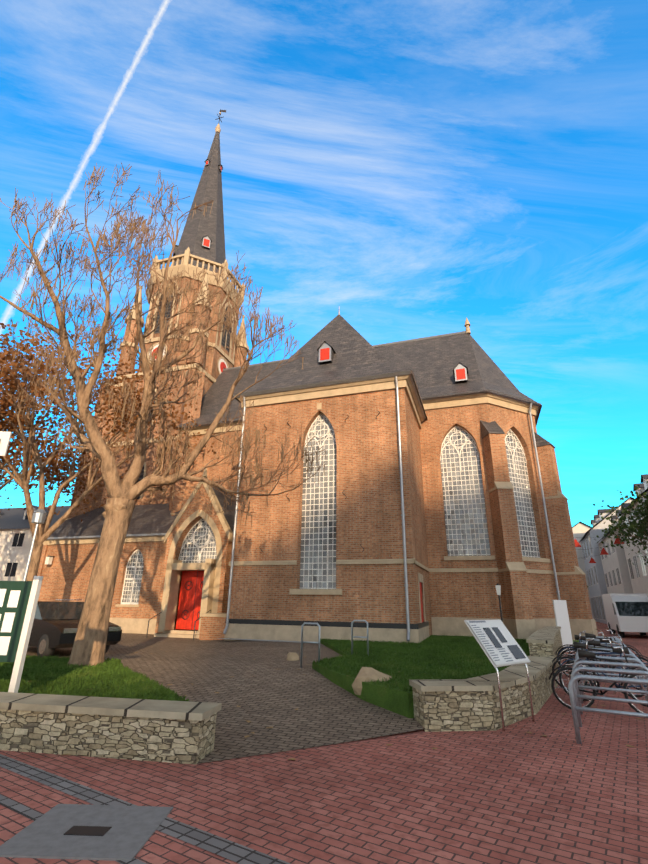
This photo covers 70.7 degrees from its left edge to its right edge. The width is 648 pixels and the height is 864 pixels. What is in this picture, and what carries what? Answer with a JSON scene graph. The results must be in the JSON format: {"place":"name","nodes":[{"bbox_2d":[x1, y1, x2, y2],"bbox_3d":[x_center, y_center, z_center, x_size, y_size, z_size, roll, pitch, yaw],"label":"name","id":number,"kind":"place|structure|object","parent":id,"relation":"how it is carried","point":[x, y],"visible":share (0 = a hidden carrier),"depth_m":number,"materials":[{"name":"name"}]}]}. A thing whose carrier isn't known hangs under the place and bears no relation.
{"place":"outdoors","nodes":[
{"label":"outdoors","id":0,"kind":"place"},
{"bbox_2d":[1,417,66,485],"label":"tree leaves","id":1,"kind":"object","parent":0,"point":[47,453],"visible":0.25,"depth_m":32.95,"materials":[{"name":"brown plant"}]},
{"bbox_2d":[68,277,246,517],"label":"church tower","id":2,"kind":"structure","parent":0,"point":[211,364],"depth_m":30.86,"materials":[{"name":"brown brick"}]},
{"bbox_2d":[136,288,231,498],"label":"louvered windows","id":3,"kind":"structure","parent":2,"relation":"in","point":[223,341],"depth_m":33.81,"materials":[{"name":"wood"}]},
{"bbox_2d":[0,162,325,665],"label":"plane tree","id":4,"kind":"object","parent":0,"point":[174,332],"depth_m":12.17,"materials":[{"name":"brown plant"}]},
{"bbox_2d":[181,109,379,619],"bbox_3d":[-5.130,-12.962,30.358,2.945,47.068,19.644,18,-27,-39],"label":"church ironwork","id":5,"kind":"object","parent":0,"point":[265,430],"visible":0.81,"depth_m":21.41,"materials":[{"name":"metal"}]},
{"bbox_2d":[152,161,465,629],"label":"red shutters","id":6,"kind":"object","parent":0,"point":[187,598],"visible":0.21,"depth_m":21.63,"materials":[{"name":"red wood"}]},
{"bbox_2d":[37,388,592,639],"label":"church brick walls","id":7,"kind":"structure","parent":0,"point":[368,515],"depth_m":19.95,"materials":[{"name":"brown brick"}]},
{"bbox_2d":[122,519,216,601],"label":"small church glazing","id":8,"kind":"structure","parent":7,"relation":"in","point":[189,553],"depth_m":22.66,"materials":[{"name":"white glass"}]},
{"bbox_2d":[120,344,227,604],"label":"white church frames","id":9,"kind":"structure","parent":7,"relation":"in","point":[136,566],"depth_m":23.97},
{"bbox_2d":[47,348,502,639],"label":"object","id":10,"kind":"object","parent":7,"relation":"attached to","point":[335,624],"visible":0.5,"depth_m":17.09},
{"bbox_2d":[45,557,500,594],"bbox_3d":[-4.170,6.753,21.893,23.627,1.800,0.244,-5,-21,16],"label":"church lamp glass","id":11,"kind":"object","parent":10,"relation":"in","point":[48,560],"visible":0.93,"depth_m":25.27,"materials":[{"name":"white glass"}]},
{"bbox_2d":[49,131,554,536],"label":"church slate roofs","id":12,"kind":"structure","parent":7,"relation":"on","point":[432,364],"depth_m":26.38,"materials":[{"name":"grey stone"}]},
{"bbox_2d":[46,160,559,640],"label":"gutters and downpipes","id":13,"kind":"object","parent":7,"relation":"attached to","point":[365,378],"visible":0.6,"depth_m":20.85,"materials":[{"name":"grey metal"}]},
{"bbox_2d":[178,413,526,562],"bbox_3d":[2.827,3.341,22.752,18.939,7.386,6.624,6,-21,-14],"label":"window tracery","id":14,"kind":"object","parent":7,"relation":"in","point":[210,536],"visible":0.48,"depth_m":22.66,"materials":[{"name":"beige stone"}]},
{"bbox_2d":[300,414,539,588],"bbox_3d":[3.578,3.916,23.281,16.268,8.100,9.155,1,-21,-1],"label":"church window glazing","id":15,"kind":"structure","parent":7,"relation":"in","point":[466,525],"depth_m":21.39,"materials":[{"name":"glass"}]},
{"bbox_2d":[0,622,647,863],"bbox_3d":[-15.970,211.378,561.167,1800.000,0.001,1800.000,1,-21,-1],"label":"brick pavement","id":16,"kind":"structure","parent":0,"point":[515,793],"depth_m":4.24,"materials":[{"name":"red brick"}]},
{"bbox_2d":[0,431,11,455],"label":"sign","id":17,"kind":"object","parent":16,"relation":"on","point":[5,437],"visible":1,"depth_m":4.52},
{"bbox_2d":[0,505,69,580],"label":"house","id":18,"kind":"structure","parent":16,"relation":"on","point":[16,538],"depth_m":40.26,"materials":[{"name":"paint"}]},
{"bbox_2d":[0,804,172,860],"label":"drain cover slab","id":19,"kind":"structure","parent":16,"relation":"on","point":[129,834],"depth_m":3.43,"materials":[{"name":"grey concrete"}]},
{"bbox_2d":[63,826,111,835],"bbox_3d":[-1.798,3.042,3.476,0.307,0.017,0.156,1,-21,-1],"label":"drain cover","id":20,"kind":"object","parent":19,"relation":"in","point":[90,830],"visible":0.79,"depth_m":3.47,"materials":[{"name":"metal"}]},
{"bbox_2d":[0,754,290,863],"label":"paving strip","id":21,"kind":"object","parent":16,"relation":"on","point":[222,847],"depth_m":3.68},
{"bbox_2d":[26,633,424,763],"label":"forecourt pavers","id":22,"kind":"object","parent":16,"relation":"on","point":[270,685],"visible":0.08,"depth_m":8.27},
{"bbox_2d":[8,576,42,692],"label":"notice board posts","id":23,"kind":"object","parent":22,"relation":"on","point":[24,638],"visible":0.64,"depth_m":6.89,"materials":[{"name":"white metal"}]},
{"bbox_2d":[0,581,32,661],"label":"notice board","id":24,"kind":"object","parent":23,"relation":"attached to","point":[24,588],"visible":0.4,"depth_m":7.00,"materials":[{"name":"green metal"}]},
{"bbox_2d":[0,589,20,654],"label":"posted notices","id":25,"kind":"object","parent":24,"relation":"in","point":[8,620],"visible":1,"depth_m":6.96,"materials":[{"name":"white paper"}]},
{"bbox_2d":[0,438,51,489],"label":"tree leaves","id":26,"kind":"object","parent":22,"relation":"on","point":[6,483],"visible":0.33,"depth_m":31.19,"materials":[{"name":"brown plant"}]},
{"bbox_2d":[0,396,79,502],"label":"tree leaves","id":27,"kind":"object","parent":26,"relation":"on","point":[42,448],"visible":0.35,"depth_m":32.59,"materials":[{"name":"orange plant"}]},
{"bbox_2d":[23,509,46,580],"bbox_3d":[-10.482,5.035,16.045,0.480,4.650,0.480,1,-21,-1],"label":"street lamp","id":28,"kind":"object","parent":22,"relation":"on","point":[38,516],"visible":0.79,"depth_m":16.55,"materials":[{"name":"metal"}]},
{"bbox_2d":[28,599,121,656],"bbox_3d":[-8.256,5.954,14.053,4.512,1.534,1.790,-14,-25,34],"label":"parked car","id":29,"kind":"object","parent":22,"relation":"on","point":[55,625],"visible":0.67,"depth_m":13.01,"materials":[{"name":"black paint"}]},
{"bbox_2d":[0,363,174,580],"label":"tree","id":30,"kind":"object","parent":22,"relation":"on","point":[44,532],"visible":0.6,"depth_m":21.30,"materials":[{"name":"brown plant"}]},
{"bbox_2d":[0,347,192,501],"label":"tree leaves","id":31,"kind":"object","parent":30,"relation":"attached to","point":[13,369],"visible":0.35,"depth_m":22.35,"materials":[{"name":"brown plant"}]},
{"bbox_2d":[0,317,218,521],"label":"beech tree foliage","id":32,"kind":"object","parent":30,"relation":"on","point":[29,358],"visible":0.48,"depth_m":22.16,"materials":[{"name":"orange plant"}]},
{"bbox_2d":[218,638,300,642],"bbox_3d":[-2.206,7.782,17.043,4.000,0.001,0.650,-6,-22,17],"label":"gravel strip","id":33,"kind":"object","parent":22,"relation":"on","point":[262,640],"visible":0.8,"depth_m":17.10,"materials":[{"name":"grey gravel"}]},
{"bbox_2d":[287,652,298,660],"bbox_3d":[-0.800,5.668,11.498,0.302,0.233,0.239,11,-23,-25],"label":"boulder","id":34,"kind":"object","parent":22,"relation":"on","point":[292,656],"visible":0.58,"depth_m":11.43,"materials":[{"name":"beige stone"}]},
{"bbox_2d":[300,622,319,667],"bbox_3d":[-0.310,4.885,10.451,0.467,0.972,0.048,-5,-21,15],"label":"bike stand","id":35,"kind":"object","parent":22,"relation":"on","point":[302,641],"visible":0.88,"depth_m":10.47,"materials":[{"name":"metal"}]},
{"bbox_3d":[-19.644,1.279,17.668,8.985,12.570,10.238,1,-21,-1],"label":"beech tree trunk","id":36,"kind":"object","parent":22,"relation":"on","visible":0},
{"bbox_2d":[1,396,26,459],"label":"tree leaves","id":37,"kind":"object","parent":36,"relation":"on","point":[13,431],"visible":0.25,"depth_m":22.30,"materials":[{"name":"brown plant"}]},
{"bbox_2d":[0,345,70,478],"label":"tree leaves","id":38,"kind":"object","parent":36,"relation":"on","point":[7,428],"visible":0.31,"depth_m":22.16,"materials":[{"name":"orange plant"}]},
{"bbox_2d":[0,631,562,764],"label":"rubble stone walls","id":39,"kind":"structure","parent":16,"relation":"on","point":[150,739],"depth_m":5.34,"materials":[{"name":"grey stone"}]},
{"bbox_2d":[0,626,560,720],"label":"stone wall caps","id":40,"kind":"object","parent":39,"relation":"on","point":[514,675],"visible":0.94,"depth_m":5.68,"materials":[{"name":"grey stone"}]},
{"bbox_2d":[0,635,622,717],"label":"lawn grass","id":41,"kind":"structure","parent":16,"relation":"on","point":[398,701],"depth_m":7.74,"materials":[{"name":"green plant"}]},
{"bbox_2d":[0,655,192,701],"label":"lawn grass","id":42,"kind":"structure","parent":41,"relation":"on","point":[38,671],"depth_m":8.06,"materials":[{"name":"green plant"}]},
{"bbox_2d":[351,620,368,655],"bbox_3d":[0.946,5.472,12.030,0.467,0.972,0.048,-5,-21,15],"label":"bike stand","id":43,"kind":"object","parent":41,"relation":"on","point":[352,636],"visible":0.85,"depth_m":12.05,"materials":[{"name":"metal"}]},
{"bbox_2d":[352,667,391,694],"bbox_3d":[0.845,4.409,8.091,0.704,0.434,0.541,1,-21,-1],"label":"sandstone boulder","id":44,"kind":"object","parent":41,"relation":"on","point":[367,674],"visible":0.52,"depth_m":7.96,"materials":[{"name":"beige stone"}]},
{"bbox_2d":[313,635,529,692],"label":"lawn grass","id":45,"kind":"structure","parent":41,"relation":"on","point":[464,650],"depth_m":10.98,"materials":[{"name":"green plant"}]},
{"bbox_2d":[42,112,585,631],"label":"stone trim","id":46,"kind":"structure","parent":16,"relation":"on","point":[212,574],"depth_m":21.76,"materials":[{"name":"beige stone"}]},
{"bbox_2d":[62,649,640,759],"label":"fallen leaves","id":47,"kind":"object","parent":16,"relation":"on","point":[347,675],"visible":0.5,"depth_m":6.36,"materials":[{"name":"brown plant"}]},
{"bbox_2d":[495,663,534,730],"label":"sign legs","id":48,"kind":"object","parent":16,"relation":"on","point":[500,699],"visible":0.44,"depth_m":6.72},
{"bbox_2d":[552,600,572,651],"bbox_3d":[9.524,7.703,18.185,0.750,1.900,0.050,11,-23,-24],"label":"sign panel","id":49,"kind":"object","parent":16,"relation":"on","point":[561,614],"visible":0.71,"depth_m":18.22,"materials":[{"name":"white metal"}]},
{"bbox_2d":[572,521,593,618],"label":"street house","id":50,"kind":"structure","parent":16,"relation":"on","point":[580,529],"depth_m":61.56,"materials":[{"name":"paint"}]},
{"bbox_2d":[556,629,630,674],"bbox_3d":[6.989,5.722,11.869,1.771,1.117,0.553,-15,-26,36],"label":"bicycle","id":51,"kind":"object","parent":16,"relation":"on","point":[576,638],"visible":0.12,"depth_m":12.06,"materials":[{"name":"black metal"}]},
{"bbox_2d":[549,641,647,712],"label":"bicycle","id":52,"kind":"object","parent":16,"relation":"on","point":[585,654],"visible":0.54,"depth_m":7.78,"materials":[{"name":"black metal"}]},
{"bbox_2d":[550,635,647,696],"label":"bicycle","id":53,"kind":"object","parent":16,"relation":"on","point":[582,646],"visible":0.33,"depth_m":9.55,"materials":[{"name":"black metal"}]},
{"bbox_2d":[557,631,641,677],"bbox_3d":[6.641,5.431,11.099,1.759,1.114,0.550,-16,-26,38],"label":"bicycle","id":54,"kind":"object","parent":16,"relation":"on","point":[574,650],"visible":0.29,"depth_m":11.26,"materials":[{"name":"black metal"}]},
{"bbox_2d":[558,638,647,706],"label":"bicycle","id":55,"kind":"object","parent":16,"relation":"on","point":[619,651],"visible":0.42,"depth_m":8.59,"materials":[{"name":"black metal"}]},
{"bbox_2d":[581,642,626,671],"bbox_3d":[7.125,5.804,11.570,1.157,0.858,0.058,-10,-23,27],"label":"bike rack","id":56,"kind":"object","parent":16,"relation":"on","point":[613,644],"visible":0.17,"depth_m":11.60,"materials":[{"name":"metal"}]},
{"bbox_2d":[588,636,619,651],"bbox_3d":[8.549,6.747,14.036,1.157,0.858,0.058,-10,-23,27],"label":"bike rack","id":57,"kind":"object","parent":16,"relation":"on","point":[603,637],"visible":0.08,"depth_m":14.12,"materials":[{"name":"metal"}]},
{"bbox_2d":[577,645,631,651],"bbox_3d":[6.650,5.489,10.748,1.157,0.858,0.058,-10,-23,27],"label":"bike rack","id":58,"kind":"object","parent":16,"relation":"on","point":[604,647],"visible":0.12,"depth_m":10.87,"materials":[{"name":"metal"}]},
{"bbox_2d":[580,640,628,657],"bbox_3d":[7.599,6.118,12.392,1.157,0.858,0.058,-10,-23,27],"label":"bike rack","id":59,"kind":"object","parent":16,"relation":"on","point":[599,640],"visible":0.23,"depth_m":12.37,"materials":[{"name":"metal"}]},
{"bbox_2d":[568,628,642,668],"bbox_3d":[7.712,6.019,12.619,1.746,1.106,0.548,-18,-28,41],"label":"bicycle","id":60,"kind":"object","parent":16,"relation":"on","point":[587,635],"visible":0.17,"depth_m":12.69,"materials":[{"name":"black metal"}]},
{"bbox_2d":[579,497,633,623],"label":"street house","id":61,"kind":"structure","parent":16,"relation":"on","point":[596,581],"depth_m":50.82,"materials":[{"name":"grey paint"}]},
{"bbox_2d":[582,515,604,619],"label":"building windows","id":62,"kind":"structure","parent":61,"relation":"in","point":[599,515],"depth_m":52.76,"materials":[{"name":"grey glass"}]},
{"bbox_2d":[565,633,647,689],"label":"bicycle","id":63,"kind":"object","parent":16,"relation":"on","point":[594,643],"visible":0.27,"depth_m":10.16,"materials":[{"name":"black metal"}]},
{"bbox_2d":[568,675,647,743],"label":"bike rack","id":64,"kind":"object","parent":16,"relation":"on","point":[572,681],"visible":0.9,"depth_m":5.96,"materials":[{"name":"metal"}]},
{"bbox_2d":[576,648,642,689],"bbox_3d":[6.175,5.175,9.926,1.157,0.858,0.058,-10,-23,27],"label":"bike rack","id":65,"kind":"object","parent":16,"relation":"on","point":[630,652],"visible":0.31,"depth_m":10.04,"materials":[{"name":"metal"}]},
{"bbox_2d":[571,667,647,726],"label":"bike rack","id":66,"kind":"object","parent":16,"relation":"on","point":[607,670],"visible":0.85,"depth_m":6.76,"materials":[{"name":"metal"}]},
{"bbox_2d":[572,660,647,713],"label":"bike rack","id":67,"kind":"object","parent":16,"relation":"on","point":[580,662],"visible":0.79,"depth_m":7.56,"materials":[{"name":"metal"}]},
{"bbox_2d":[574,656,647,703],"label":"bike rack","id":68,"kind":"object","parent":16,"relation":"on","point":[618,658],"visible":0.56,"depth_m":8.33,"materials":[{"name":"metal"}]},
{"bbox_2d":[575,651,647,700],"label":"bike rack","id":69,"kind":"object","parent":16,"relation":"on","point":[617,675],"visible":0.35,"depth_m":9.12,"materials":[{"name":"metal"}]},
{"bbox_2d":[596,503,632,593],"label":"street house","id":70,"kind":"structure","parent":16,"relation":"on","point":[616,571],"depth_m":41.67,"materials":[{"name":"paint"}]},
{"bbox_2d":[600,517,620,586],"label":"building windows","id":71,"kind":"structure","parent":70,"relation":"in","point":[618,517],"depth_m":43.29,"materials":[{"name":"grey glass"}]},
{"bbox_2d":[593,481,647,564],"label":"street tree","id":72,"kind":"object","parent":16,"relation":"on","point":[634,524],"depth_m":27.10,"materials":[{"name":"green plant"}]},
{"bbox_2d":[602,593,647,636],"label":"delivery van","id":73,"kind":"object","parent":16,"relation":"on","point":[626,612],"visible":0.94,"depth_m":26.79,"materials":[{"name":"white metal"}]},
{"bbox_2d":[614,474,647,595],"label":"street house","id":74,"kind":"structure","parent":16,"relation":"on","point":[638,571],"depth_m":35.54,"materials":[{"name":"paint"}]},
{"bbox_2d":[620,481,647,578],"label":"building windows","id":75,"kind":"structure","parent":74,"relation":"in","point":[645,484],"depth_m":35.56,"materials":[{"name":"grey glass"}]},
{"bbox_2d":[0,0,647,526],"label":"sky","id":76,"kind":"structure","parent":0,"point":[411,169],"materials":[{"name":"blue"}]},
{"bbox_2d":[109,573,597,642],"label":"stone plinth","id":77,"kind":"structure","parent":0,"point":[516,628],"depth_m":18.17,"materials":[{"name":"beige stone"}]},
{"bbox_2d":[464,619,530,667],"bbox_3d":[2.764,3.333,7.269,1.075,0.632,0.466,17,-26,-37],"label":"info board panel","id":78,"kind":"object","parent":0,"point":[484,649],"visible":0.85,"depth_m":7.06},
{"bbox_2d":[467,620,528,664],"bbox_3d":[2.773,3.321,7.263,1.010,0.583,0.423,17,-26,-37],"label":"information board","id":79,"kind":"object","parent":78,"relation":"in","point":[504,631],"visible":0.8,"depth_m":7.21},
{"bbox_2d":[469,621,512,661],"bbox_3d":[2.615,3.262,7.141,0.531,0.558,0.405,17,-26,-37],"label":"printed text","id":80,"kind":"object","parent":79,"relation":"attached to","point":[489,643],"visible":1,"depth_m":7.06},
{"bbox_2d":[483,627,525,658],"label":"printed pictures","id":81,"kind":"object","parent":79,"relation":"attached to","point":[516,651],"visible":1,"depth_m":7.30,"materials":[{"name":"grey paper"}]},
{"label":"street pennant wires","id":82,"kind":"object","parent":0,"visible":0},
{"bbox_2d":[574,535,624,562],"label":"street pennants","id":83,"kind":"object","parent":82,"relation":"attached to","point":[603,551],"visible":0.58,"depth_m":29.68,"materials":[{"name":"red fabric"}]}
]}

